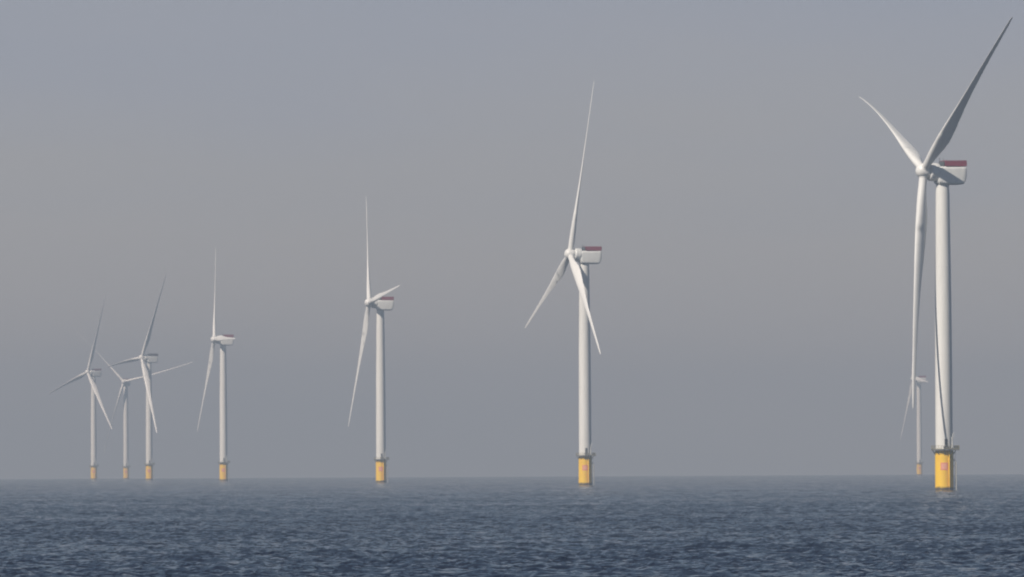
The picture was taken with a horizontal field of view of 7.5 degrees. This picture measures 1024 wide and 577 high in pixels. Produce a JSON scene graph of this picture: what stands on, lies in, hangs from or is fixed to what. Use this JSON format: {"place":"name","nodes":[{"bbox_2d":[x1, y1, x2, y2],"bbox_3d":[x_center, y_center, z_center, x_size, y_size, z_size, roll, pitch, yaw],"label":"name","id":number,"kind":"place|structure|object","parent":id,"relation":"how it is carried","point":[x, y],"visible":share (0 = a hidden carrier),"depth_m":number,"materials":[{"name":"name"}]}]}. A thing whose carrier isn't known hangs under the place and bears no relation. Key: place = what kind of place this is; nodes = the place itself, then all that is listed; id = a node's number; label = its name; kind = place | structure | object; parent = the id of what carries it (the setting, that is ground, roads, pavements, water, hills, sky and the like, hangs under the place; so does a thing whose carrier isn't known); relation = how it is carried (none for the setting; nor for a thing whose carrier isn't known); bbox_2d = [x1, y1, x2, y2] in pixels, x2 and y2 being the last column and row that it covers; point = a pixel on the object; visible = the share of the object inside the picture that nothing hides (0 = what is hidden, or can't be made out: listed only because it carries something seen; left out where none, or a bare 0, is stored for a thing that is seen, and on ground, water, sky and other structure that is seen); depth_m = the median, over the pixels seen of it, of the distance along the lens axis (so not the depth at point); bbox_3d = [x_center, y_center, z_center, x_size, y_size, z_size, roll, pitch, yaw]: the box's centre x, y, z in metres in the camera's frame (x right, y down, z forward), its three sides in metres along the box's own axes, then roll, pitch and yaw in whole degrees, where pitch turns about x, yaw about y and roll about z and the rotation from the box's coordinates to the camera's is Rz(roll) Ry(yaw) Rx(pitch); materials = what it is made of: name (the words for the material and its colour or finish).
{"place":"outdoors","nodes":[
{"label":"outdoors","id":0,"kind":"place"},
{"bbox_2d":[0,474,1023,576],"bbox_3d":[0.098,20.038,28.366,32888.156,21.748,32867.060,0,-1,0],"label":"sea","id":1,"kind":"structure","parent":0,"point":[788,526],"depth_m":1102.25,"materials":[{"name":"blue liquid"}]},
{"bbox_2d":[49,295,111,479],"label":"wind turbine","id":2,"kind":"object","parent":1,"relation":"in","point":[92,374],"visible":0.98,"depth_m":7666.29,"materials":[{"name":"grey metal"}]},
{"bbox_2d":[107,275,165,479],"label":"wind turbine","id":3,"kind":"object","parent":1,"relation":"in","point":[148,359],"visible":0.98,"depth_m":6726.41,"materials":[{"name":"grey metal"}]},
{"bbox_2d":[86,341,191,478],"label":"wind turbine","id":4,"kind":"object","parent":1,"relation":"in","point":[125,385],"visible":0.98,"depth_m":8469.10,"materials":[{"name":"grey metal"}]},
{"bbox_2d":[197,249,234,480],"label":"wind turbine","id":5,"kind":"object","parent":1,"relation":"in","point":[223,341],"visible":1,"depth_m":5821.16,"materials":[{"name":"grey metal"}]},
{"bbox_2d":[348,202,399,481],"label":"wind turbine","id":6,"kind":"object","parent":1,"relation":"in","point":[379,303],"visible":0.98,"depth_m":4576.46,"materials":[{"name":"grey metal"}]},
{"bbox_2d":[525,84,601,484],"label":"wind turbine","id":7,"kind":"object","parent":1,"relation":"in","point":[584,257],"visible":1,"depth_m":3559.23,"materials":[{"name":"grey metal"}]},
{"bbox_2d":[900,376,927,474],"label":"wind turbine","id":8,"kind":"object","parent":1,"relation":"in","point":[919,381],"visible":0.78,"depth_m":8552.90,"materials":[{"name":"grey metal"}]},
{"bbox_2d":[860,17,1011,489],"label":"wind turbine","id":9,"kind":"object","parent":1,"relation":"in","point":[943,175],"visible":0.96,"depth_m":2574.15,"materials":[{"name":"grey metal"}]},
{"bbox_2d":[0,0,1023,478],"label":"sky","id":10,"kind":"structure","parent":0,"point":[752,217],"materials":[{"name":"grey"}]}
]}

